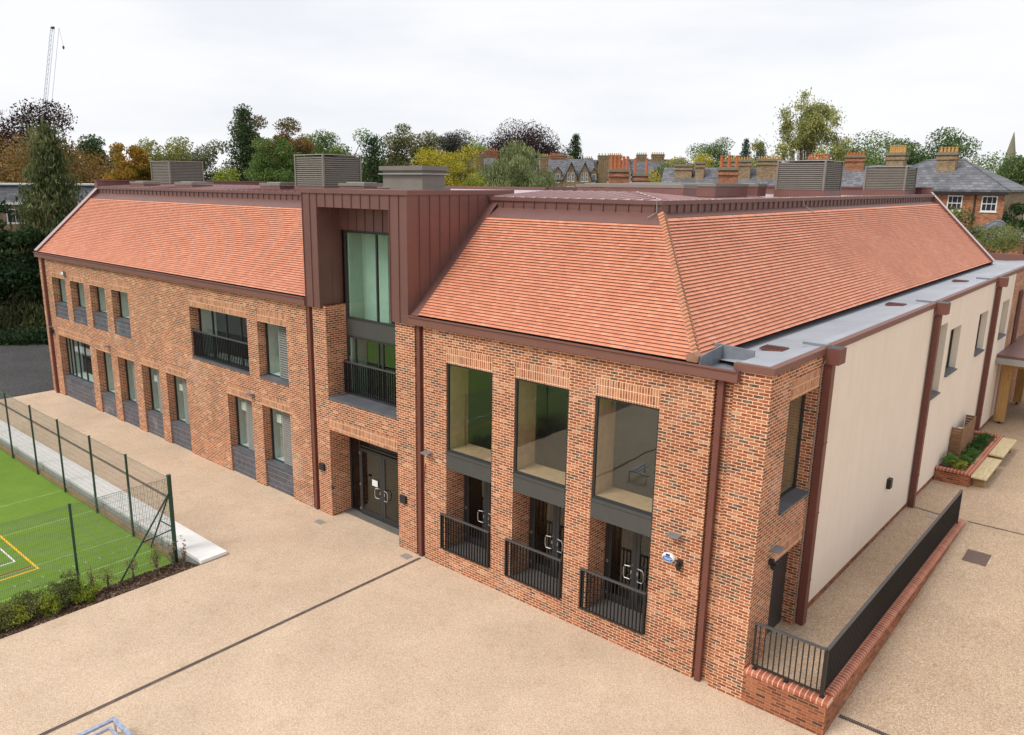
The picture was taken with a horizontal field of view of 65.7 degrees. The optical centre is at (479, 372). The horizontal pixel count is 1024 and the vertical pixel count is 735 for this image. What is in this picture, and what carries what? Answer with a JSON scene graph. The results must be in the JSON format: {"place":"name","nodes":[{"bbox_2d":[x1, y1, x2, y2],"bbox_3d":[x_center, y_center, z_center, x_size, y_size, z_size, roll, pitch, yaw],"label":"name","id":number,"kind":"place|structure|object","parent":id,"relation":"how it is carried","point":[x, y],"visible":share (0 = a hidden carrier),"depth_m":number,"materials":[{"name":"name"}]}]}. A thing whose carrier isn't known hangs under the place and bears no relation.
{"place":"outdoors","nodes":[
{"label":"outdoors","id":0,"kind":"place"},
{"bbox_2d":[0,308,53,398],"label":"asphalt road","id":1,"kind":"structure","parent":0,"point":[25,370],"depth_m":49.06,"materials":[{"name":"grey asphalt"}]},
{"bbox_2d":[0,200,47,328],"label":"shrub","id":2,"kind":"object","parent":1,"relation":"on","point":[25,269],"visible":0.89,"depth_m":59.68,"materials":[{"name":"green plant"}]},
{"bbox_2d":[0,326,48,345],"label":"undergrowth","id":3,"kind":"object","parent":1,"relation":"on","point":[25,340],"visible":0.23,"depth_m":56.44,"materials":[{"name":"green plant"}]},
{"bbox_2d":[0,183,94,297],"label":"school annexe","id":4,"kind":"structure","parent":1,"relation":"on","point":[9,191],"depth_m":76.32,"materials":[{"name":"brick"}]},
{"bbox_2d":[606,156,650,182],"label":"chimney","id":5,"kind":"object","parent":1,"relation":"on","point":[618,175],"depth_m":73.65,"materials":[{"name":"brick"}]},
{"bbox_2d":[696,155,763,186],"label":"chimney","id":6,"kind":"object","parent":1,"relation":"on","point":[728,174],"depth_m":67.89,"materials":[{"name":"orange brick"}]},
{"bbox_2d":[0,449,170,617],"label":"sports pitch","id":7,"kind":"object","parent":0,"point":[25,491],"visible":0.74,"depth_m":26.76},
{"bbox_2d":[0,392,177,581],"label":"fence","id":8,"kind":"object","parent":7,"relation":"on","point":[169,496],"visible":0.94,"depth_m":28.51,"materials":[{"name":"green metal"}]},
{"bbox_2d":[0,444,181,561],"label":"timber edging","id":9,"kind":"object","parent":7,"relation":"on","point":[90,504],"visible":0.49,"depth_m":29.65,"materials":[{"name":"brown wood"}]},
{"bbox_2d":[0,561,198,638],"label":"planting bed","id":10,"kind":"object","parent":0,"point":[98,600],"visible":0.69,"depth_m":22.52,"materials":[{"name":"brown wood"}]},
{"bbox_2d":[0,599,19,632],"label":"shrub","id":11,"kind":"object","parent":10,"relation":"on","point":[8,612],"visible":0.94,"depth_m":20.78,"materials":[{"name":"green plant"}]},
{"bbox_2d":[0,595,32,626],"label":"shrub","id":12,"kind":"object","parent":10,"relation":"on","point":[19,618],"visible":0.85,"depth_m":21.00,"materials":[{"name":"green plant"}]},
{"bbox_2d":[12,590,42,617],"bbox_3d":[-12.327,6.288,21.603,1.030,0.746,0.943,-1,14,-5],"label":"shrub","id":13,"kind":"object","parent":10,"relation":"on","point":[27,595],"visible":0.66,"depth_m":21.43,"materials":[{"name":"green plant"}]},
{"bbox_2d":[11,586,54,619],"bbox_3d":[-12.077,6.266,21.585,0.921,0.802,1.132,12,18,41],"label":"shrub","id":14,"kind":"object","parent":10,"relation":"on","point":[36,605],"visible":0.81,"depth_m":21.49,"materials":[{"name":"green plant"}]},
{"bbox_2d":[31,591,64,616],"bbox_3d":[-11.713,6.333,21.592,0.895,0.674,0.760,12,18,41],"label":"shrub","id":15,"kind":"object","parent":10,"relation":"on","point":[45,604],"visible":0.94,"depth_m":21.51,"materials":[{"name":"green plant"}]},
{"bbox_2d":[45,583,74,607],"bbox_3d":[-11.598,6.151,22.019,1.056,0.829,0.852,12,18,41],"label":"shrub","id":16,"kind":"object","parent":10,"relation":"on","point":[63,597],"visible":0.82,"depth_m":21.91,"materials":[{"name":"green plant"}]},
{"bbox_2d":[47,569,81,603],"bbox_3d":[-11.525,6.021,22.162,0.803,1.014,0.856,12,18,41],"label":"shrub","id":17,"kind":"object","parent":10,"relation":"on","point":[75,584],"visible":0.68,"depth_m":22.20,"materials":[{"name":"green plant"}]},
{"bbox_2d":[0,479,171,614],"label":"fence","id":18,"kind":"object","parent":10,"relation":"on","point":[73,536],"visible":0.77,"depth_m":22.72,"materials":[{"name":"green metal"}]},
{"bbox_2d":[68,579,103,603],"bbox_3d":[-11.014,6.141,22.266,0.923,0.746,1.014,12,18,41],"label":"shrub","id":19,"kind":"object","parent":10,"relation":"on","point":[81,596],"visible":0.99,"depth_m":22.16,"materials":[{"name":"green plant"}]},
{"bbox_2d":[96,564,120,589],"bbox_3d":[-10.757,5.927,22.990,0.677,0.783,0.490,2,14,6],"label":"sapling","id":20,"kind":"object","parent":10,"relation":"on","point":[107,580],"visible":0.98,"depth_m":22.98,"materials":[{"name":"green plant"}]},
{"bbox_2d":[0,390,880,734],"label":"paving","id":21,"kind":"structure","parent":0,"point":[424,646],"depth_m":19.82,"materials":[{"name":"stone"}]},
{"bbox_2d":[0,402,164,495],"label":"drain channel","id":22,"kind":"object","parent":21,"relation":"on","point":[77,446],"visible":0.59,"depth_m":33.74,"materials":[{"name":"grey metal"}]},
{"bbox_2d":[76,716,132,734],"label":"steel frame","id":23,"kind":"object","parent":21,"relation":"on","point":[120,725],"visible":1,"depth_m":16.40,"materials":[{"name":"silver metal"}]},
{"bbox_2d":[0,420,226,564],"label":"concrete path","id":24,"kind":"structure","parent":21,"relation":"on","point":[200,550],"depth_m":28.38,"materials":[{"name":"grey concrete"}]},
{"bbox_2d":[38,557,420,734],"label":"drain channel","id":25,"kind":"object","parent":21,"relation":"on","point":[193,663],"visible":1,"depth_m":19.60,"materials":[{"name":"black metal"}]},
{"bbox_2d":[0,0,1023,178],"label":"sky","id":26,"kind":"structure","parent":0,"point":[629,77],"materials":[{"name":"white"}]},
{"bbox_2d":[758,393,1023,734],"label":"courtyard","id":27,"kind":"structure","parent":0,"point":[949,659],"depth_m":20.43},
{"bbox_2d":[741,518,965,734],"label":"ramp wall","id":28,"kind":"structure","parent":27,"relation":"on","point":[805,708],"depth_m":17.71,"materials":[{"name":"red brick"}]},
{"bbox_2d":[751,489,962,698],"bbox_3d":[10.809,5.194,21.605,1.600,1.144,12.250,12,18,41],"label":"railing","id":29,"kind":"object","parent":28,"relation":"on","point":[841,649],"visible":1,"depth_m":18.65,"materials":[{"name":"black metal"}]},
{"bbox_2d":[838,714,888,734],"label":"drain channel","id":30,"kind":"object","parent":27,"relation":"on","point":[862,724],"visible":1,"depth_m":17.16,"materials":[{"name":"grey metal"}]},
{"bbox_2d":[933,430,1003,486],"bbox_3d":[19.662,3.383,31.715,1.180,0.620,6.340,12,18,41],"label":"brick planter","id":31,"kind":"object","parent":27,"relation":"on","point":[948,474],"visible":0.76,"depth_m":29.71,"materials":[{"name":"red brick"}]},
{"bbox_2d":[948,414,975,457],"bbox_3d":[19.316,2.540,31.701,0.370,1.260,2.400,12,18,41],"label":"timber screen","id":32,"kind":"object","parent":31,"relation":"on","point":[965,435],"visible":0.9,"depth_m":31.02,"materials":[{"name":"brown wood"}]},
{"bbox_2d":[962,549,991,565],"bbox_3d":[14.963,5.555,23.847,0.620,0.013,0.850,12,21,41],"label":"access cover","id":33,"kind":"object","parent":27,"relation":"on","point":[976,557],"visible":1,"depth_m":23.83,"materials":[{"name":"metal"}]},
{"bbox_2d":[971,457,1001,487],"bbox_3d":[19.127,3.795,29.919,0.497,0.450,2.850,12,18,41],"label":"timber bench","id":34,"kind":"object","parent":27,"relation":"on","point":[984,471],"visible":1,"depth_m":29.48,"materials":[{"name":"brown wood"}]},
{"bbox_2d":[989,437,1016,465],"bbox_3d":[21.240,3.237,32.188,0.497,0.510,2.850,12,18,41],"label":"timber bench","id":35,"kind":"object","parent":27,"relation":"on","point":[1002,448],"visible":0.92,"depth_m":31.90,"materials":[{"name":"brown wood"}]},
{"bbox_2d":[994,334,1023,423],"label":"entrance canopy","id":36,"kind":"object","parent":27,"relation":"on","point":[1013,353],"visible":1,"depth_m":36.63,"materials":[{"name":"wood"}]},
{"label":"ground","id":37,"kind":"structure","parent":0,"visible":0},
{"bbox_2d":[0,98,81,181],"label":"tree","id":38,"kind":"object","parent":37,"relation":"on","point":[46,117],"visible":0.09,"depth_m":100.89,"materials":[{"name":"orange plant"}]},
{"bbox_2d":[0,113,92,332],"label":"tree","id":39,"kind":"object","parent":37,"relation":"on","point":[50,198],"visible":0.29,"depth_m":60.84,"materials":[{"name":"green plant"}]},
{"bbox_2d":[42,26,64,111],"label":"tower crane","id":40,"kind":"object","parent":37,"relation":"on","point":[52,28],"visible":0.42,"depth_m":251.21,"materials":[{"name":"white metal"}]},
{"bbox_2d":[0,131,124,182],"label":"tree","id":41,"kind":"object","parent":37,"relation":"on","point":[97,174],"visible":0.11,"depth_m":86.62,"materials":[{"name":"brown plant"}]},
{"bbox_2d":[65,134,114,178],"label":"tree","id":42,"kind":"object","parent":37,"relation":"on","point":[92,140],"visible":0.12,"depth_m":94.69,"materials":[{"name":"green plant"}]},
{"bbox_2d":[103,142,153,179],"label":"tree","id":43,"kind":"object","parent":37,"relation":"on","point":[140,169],"visible":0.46,"depth_m":80.96,"materials":[{"name":"orange plant"}]},
{"bbox_2d":[135,136,193,164],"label":"tree","id":44,"kind":"object","parent":37,"relation":"on","point":[174,155],"visible":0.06,"depth_m":89.94,"materials":[{"name":"green plant"}]},
{"bbox_2d":[183,139,227,180],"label":"tree","id":45,"kind":"object","parent":37,"relation":"on","point":[203,156],"visible":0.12,"depth_m":98.54,"materials":[{"name":"green plant"}]},
{"bbox_2d":[209,164,240,180],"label":"shrub","id":46,"kind":"object","parent":37,"relation":"on","point":[222,176],"visible":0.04,"depth_m":62.78,"materials":[{"name":"green plant"}]},
{"bbox_2d":[221,103,263,180],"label":"tree","id":47,"kind":"object","parent":37,"relation":"on","point":[244,143],"visible":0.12,"depth_m":84.28,"materials":[{"name":"green plant"}]},
{"bbox_2d":[242,136,304,182],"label":"tree","id":48,"kind":"object","parent":37,"relation":"on","point":[278,173],"visible":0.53,"depth_m":77.81,"materials":[{"name":"green plant"}]},
{"bbox_2d":[231,115,316,181],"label":"tree","id":49,"kind":"object","parent":37,"relation":"on","point":[303,146],"visible":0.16,"depth_m":96.11,"materials":[{"name":"green plant"}]},
{"bbox_2d":[305,128,381,176],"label":"tree","id":50,"kind":"object","parent":37,"relation":"on","point":[325,143],"visible":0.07,"depth_m":112.35,"materials":[{"name":"green plant"}]},
{"bbox_2d":[359,134,390,182],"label":"tree","id":51,"kind":"object","parent":37,"relation":"on","point":[373,164],"visible":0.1,"depth_m":87.64,"materials":[{"name":"green plant"}]},
{"bbox_2d":[380,123,440,175],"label":"tree","id":52,"kind":"object","parent":37,"relation":"on","point":[398,158],"visible":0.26,"depth_m":128.28,"materials":[{"name":"green plant"}]},
{"bbox_2d":[409,144,480,185],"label":"tree","id":53,"kind":"object","parent":37,"relation":"on","point":[445,159],"visible":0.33,"depth_m":101.82,"materials":[{"name":"yellow plant"}]},
{"bbox_2d":[429,128,475,176],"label":"tree","id":54,"kind":"object","parent":37,"relation":"on","point":[449,143],"visible":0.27,"depth_m":176.52,"materials":[{"name":"green plant"}]},
{"bbox_2d":[459,172,487,185],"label":"shrub","id":55,"kind":"object","parent":37,"relation":"on","point":[475,181],"visible":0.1,"depth_m":89.61,"materials":[{"name":"green plant"}]},
{"bbox_2d":[456,148,498,184],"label":"terrace house","id":56,"kind":"structure","parent":37,"relation":"on","point":[492,154],"depth_m":175.71,"materials":[{"name":"brick"}]},
{"bbox_2d":[460,118,567,162],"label":"tree","id":57,"kind":"object","parent":37,"relation":"on","point":[532,141],"visible":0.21,"depth_m":221.18,"materials":[{"name":"purple plant"}]},
{"bbox_2d":[476,138,556,186],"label":"tree","id":58,"kind":"object","parent":37,"relation":"on","point":[514,168],"visible":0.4,"depth_m":112.94,"materials":[{"name":"green plant"}]},
{"bbox_2d":[33,154,1023,699],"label":"school building","id":59,"kind":"structure","parent":37,"relation":"on","point":[695,430],"depth_m":23.85,"materials":[{"name":"red brick"}]},
{"bbox_2d":[58,278,66,302],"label":"window","id":60,"kind":"structure","parent":59,"relation":"in","point":[61,281],"depth_m":41.93,"materials":[{"name":"clear glass"}]},
{"bbox_2d":[65,337,93,383],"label":"window","id":61,"kind":"structure","parent":59,"relation":"in","point":[74,350],"depth_m":42.52,"materials":[{"name":"clear glass"}]},
{"bbox_2d":[77,282,85,307],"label":"window","id":62,"kind":"structure","parent":59,"relation":"in","point":[80,287],"depth_m":40.43,"materials":[{"name":"clear glass"}]},
{"bbox_2d":[96,286,106,313],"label":"window","id":63,"kind":"structure","parent":59,"relation":"in","point":[100,290],"depth_m":38.90,"materials":[{"name":"clear glass"}]},
{"bbox_2d":[103,352,114,393],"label":"window","id":64,"kind":"structure","parent":59,"relation":"in","point":[107,357],"depth_m":39.77,"materials":[{"name":"clear glass"}]},
{"bbox_2d":[118,291,129,319],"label":"window","id":65,"kind":"structure","parent":59,"relation":"in","point":[123,298],"depth_m":37.38,"materials":[{"name":"clear glass"}]},
{"bbox_2d":[125,359,137,403],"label":"window","id":66,"kind":"structure","parent":59,"relation":"in","point":[129,365],"depth_m":38.15,"materials":[{"name":"clear glass"}]},
{"bbox_2d":[148,367,162,413],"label":"window","id":67,"kind":"structure","parent":59,"relation":"in","point":[153,373],"depth_m":36.55,"materials":[{"name":"clear glass"}]},
{"bbox_2d":[174,375,189,424],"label":"window","id":68,"kind":"structure","parent":59,"relation":"in","point":[180,384],"depth_m":34.99,"materials":[{"name":"clear glass"}]},
{"bbox_2d":[198,308,248,366],"bbox_3d":[-9.704,-1.463,31.590,4.250,2.140,0.754,12,18,41],"label":"window","id":69,"kind":"structure","parent":59,"relation":"in","point":[207,318],"depth_m":32.66,"materials":[{"name":"clear glass"}]},
{"bbox_2d":[235,396,254,450],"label":"window","id":70,"kind":"structure","parent":59,"relation":"in","point":[244,415],"depth_m":31.71,"materials":[{"name":"clear glass"}]},
{"bbox_2d":[265,323,288,379],"bbox_3d":[-6.990,-0.845,29.098,1.840,2.110,0.780,12,18,41],"label":"window","id":71,"kind":"structure","parent":59,"relation":"in","point":[276,337],"depth_m":29.41,"materials":[{"name":"clear glass"}]},
{"bbox_2d":[270,408,292,466],"bbox_3d":[-7.014,2.330,29.858,1.790,2.260,0.780,12,18,41],"label":"window","id":72,"kind":"structure","parent":59,"relation":"in","point":[280,421],"depth_m":30.06,"materials":[{"name":"clear glass"}]},
{"bbox_2d":[343,230,395,344],"bbox_3d":[-3.195,-2.741,25.402,3.420,3.510,0.090,12,18,41],"label":"window","id":73,"kind":"structure","parent":59,"relation":"in","point":[377,330],"depth_m":25.92,"materials":[{"name":"clear glass"}]},
{"bbox_2d":[359,447,382,521],"bbox_3d":[-3.739,3.853,27.284,1.205,2.440,0.136,12,18,41],"label":"door","id":74,"kind":"structure","parent":59,"relation":"in","point":[369,513],"depth_m":27.35,"materials":[{"name":"black metal"}]},
{"bbox_2d":[347,335,396,404],"bbox_3d":[-3.240,-0.047,26.026,3.420,2.020,0.135,12,18,41],"label":"sliding door","id":75,"kind":"structure","parent":59,"relation":"in","point":[348,336],"depth_m":26.23,"materials":[{"name":"black metal"}]},
{"bbox_2d":[382,455,398,528],"bbox_3d":[-2.679,4.086,26.353,1.635,2.440,0.136,12,18,41],"label":"door","id":76,"kind":"structure","parent":59,"relation":"in","point":[386,520],"depth_m":26.78,"materials":[{"name":"black metal"}]},
{"bbox_2d":[446,363,492,482],"bbox_3d":[-0.014,1.340,22.774,1.770,3.200,0.930,12,18,41],"label":"window","id":77,"kind":"structure","parent":59,"relation":"in","point":[463,457],"depth_m":23.12,"materials":[{"name":"grey glass"}]},
{"bbox_2d":[465,475,486,548],"bbox_3d":[-0.116,4.068,23.956,0.880,2.440,0.136,12,18,41],"label":"door","id":78,"kind":"structure","parent":59,"relation":"in","point":[467,507],"depth_m":24.01,"materials":[{"name":"black metal"}]},
{"bbox_2d":[487,482,490,535],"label":"door","id":79,"kind":"structure","parent":59,"relation":"in","point":[488,484],"depth_m":23.60,"materials":[{"name":"black metal"}]},
{"bbox_2d":[513,378,568,507],"bbox_3d":[1.877,1.756,21.114,1.770,3.200,0.930,12,18,41],"label":"window","id":80,"kind":"structure","parent":59,"relation":"in","point":[543,483],"depth_m":21.44,"materials":[{"name":"grey glass"}]},
{"bbox_2d":[530,498,556,575],"bbox_3d":[1.775,4.484,22.296,0.880,2.440,0.136,12,18,41],"label":"door","id":81,"kind":"structure","parent":59,"relation":"in","point":[534,501],"depth_m":22.37,"materials":[{"name":"black metal"}]},
{"bbox_2d":[555,506,562,578],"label":"door","id":82,"kind":"structure","parent":59,"relation":"in","point":[558,512],"depth_m":21.96,"materials":[{"name":"black metal"}]},
{"bbox_2d":[605,523,636,608],"bbox_3d":[3.664,4.900,20.638,0.875,2.440,0.136,12,18,41],"label":"door","id":83,"kind":"structure","parent":59,"relation":"in","point":[611,527],"depth_m":20.71,"materials":[{"name":"black metal"}]},
{"bbox_2d":[590,395,659,536],"bbox_3d":[3.764,2.171,19.458,1.760,3.200,0.930,12,18,41],"label":"window","id":84,"kind":"structure","parent":59,"relation":"in","point":[615,506],"depth_m":19.74,"materials":[{"name":"grey glass"}]},
{"bbox_2d":[634,533,646,612],"bbox_3d":[4.287,5.037,20.092,0.785,2.440,0.136,12,18,41],"label":"door","id":85,"kind":"structure","parent":59,"relation":"in","point":[639,536],"depth_m":20.32,"materials":[{"name":"black metal"}]},
{"bbox_2d":[766,551,787,634],"bbox_3d":[7.106,5.328,19.262,0.122,2.350,1.690,12,18,41],"label":"door","id":86,"kind":"structure","parent":59,"relation":"in","point":[778,579],"depth_m":19.61,"materials":[{"name":"grey metal"}]},
{"bbox_2d":[780,394,805,497],"bbox_3d":[6.850,1.641,18.608,0.750,2.620,1.760,12,18,41],"label":"window","id":87,"kind":"structure","parent":59,"relation":"in","point":[796,407],"depth_m":19.10,"materials":[{"name":"clear glass"}]},
{"bbox_2d":[532,153,597,186],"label":"terrace house","id":88,"kind":"structure","parent":37,"relation":"on","point":[569,171],"depth_m":175.83,"materials":[{"name":"brick"}]},
{"bbox_2d":[566,133,585,158],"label":"tree","id":89,"kind":"object","parent":37,"relation":"on","point":[575,147],"visible":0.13,"depth_m":233.51,"materials":[{"name":"green plant"}]},
{"bbox_2d":[593,153,631,182],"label":"terrace house","id":90,"kind":"structure","parent":37,"relation":"on","point":[602,164],"depth_m":178.94,"materials":[{"name":"brick"}]},
{"bbox_2d":[630,152,684,181],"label":"terrace house","id":91,"kind":"structure","parent":37,"relation":"on","point":[655,160],"depth_m":184.35,"materials":[{"name":"brick"}]},
{"bbox_2d":[655,156,690,180],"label":"tree","id":92,"kind":"object","parent":37,"relation":"on","point":[662,166],"visible":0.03,"depth_m":125.15,"materials":[{"name":"green plant"}]},
{"bbox_2d":[644,151,714,181],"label":"tree","id":93,"kind":"object","parent":37,"relation":"on","point":[658,179],"visible":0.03,"depth_m":158.89,"materials":[{"name":"yellow plant"}]},
{"bbox_2d":[685,137,743,166],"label":"tree","id":94,"kind":"object","parent":37,"relation":"on","point":[711,149],"visible":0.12,"depth_m":174.25,"materials":[{"name":"green plant"}]},
{"bbox_2d":[661,156,782,185],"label":"slate house","id":95,"kind":"structure","parent":37,"relation":"on","point":[765,170],"depth_m":92.75,"materials":[{"name":"grey brick"}]},
{"bbox_2d":[739,138,751,159],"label":"tree","id":96,"kind":"object","parent":37,"relation":"on","point":[744,152],"visible":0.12,"depth_m":210.41,"materials":[{"name":"green plant"}]},
{"bbox_2d":[746,87,862,167],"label":"tree","id":97,"kind":"object","parent":37,"relation":"on","point":[812,129],"visible":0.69,"depth_m":98.22,"materials":[{"name":"green plant"}]},
{"bbox_2d":[807,152,911,186],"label":"slate house","id":98,"kind":"structure","parent":37,"relation":"on","point":[854,170],"depth_m":88.53,"materials":[{"name":"grey brick"}]},
{"bbox_2d":[821,130,902,164],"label":"tree","id":99,"kind":"object","parent":37,"relation":"on","point":[872,158],"visible":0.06,"depth_m":129.52,"materials":[{"name":"green plant"}]},
{"bbox_2d":[883,127,982,164],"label":"tree","id":100,"kind":"object","parent":37,"relation":"on","point":[918,156],"visible":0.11,"depth_m":120.81,"materials":[{"name":"green plant"}]},
{"bbox_2d":[857,145,1023,230],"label":"brick villa","id":101,"kind":"object","parent":37,"relation":"on","point":[954,180],"visible":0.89,"depth_m":71.78,"materials":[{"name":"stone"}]},
{"bbox_2d":[947,195,962,211],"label":"window","id":102,"kind":"structure","parent":101,"relation":"in","point":[955,201],"depth_m":71.40,"materials":[{"name":"white paint"}]},
{"bbox_2d":[980,196,997,212],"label":"window","id":103,"kind":"structure","parent":101,"relation":"in","point":[989,203],"depth_m":69.61,"materials":[{"name":"white paint"}]},
{"bbox_2d":[966,224,987,248],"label":"shrub","id":104,"kind":"object","parent":37,"relation":"on","point":[979,234],"visible":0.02,"depth_m":44.64,"materials":[{"name":"green plant"}]},
{"bbox_2d":[948,205,1023,253],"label":"shrub","id":105,"kind":"object","parent":37,"relation":"on","point":[1009,239],"visible":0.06,"depth_m":46.96,"materials":[{"name":"green plant"}]},
{"bbox_2d":[959,149,1016,175],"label":"tree","id":106,"kind":"object","parent":37,"relation":"on","point":[992,168],"visible":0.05,"depth_m":136.76,"materials":[{"name":"green plant"}]},
{"bbox_2d":[972,219,1023,254],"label":"shrub","id":107,"kind":"object","parent":37,"relation":"on","point":[998,223],"visible":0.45,"depth_m":61.80,"materials":[{"name":"green plant"}]},
{"bbox_2d":[1000,132,1015,165],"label":"church","id":108,"kind":"structure","parent":37,"relation":"on","point":[1011,148],"depth_m":338.47,"materials":[{"name":"stone"}]},
{"bbox_2d":[996,155,1023,183],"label":"tree","id":109,"kind":"object","parent":37,"relation":"on","point":[1014,170],"visible":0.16,"depth_m":93.58,"materials":[{"name":"green plant"}]},
{"bbox_2d":[1001,202,1023,254],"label":"shrub","id":110,"kind":"object","parent":37,"relation":"on","point":[1018,210],"visible":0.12,"depth_m":68.61,"materials":[{"name":"green plant"}]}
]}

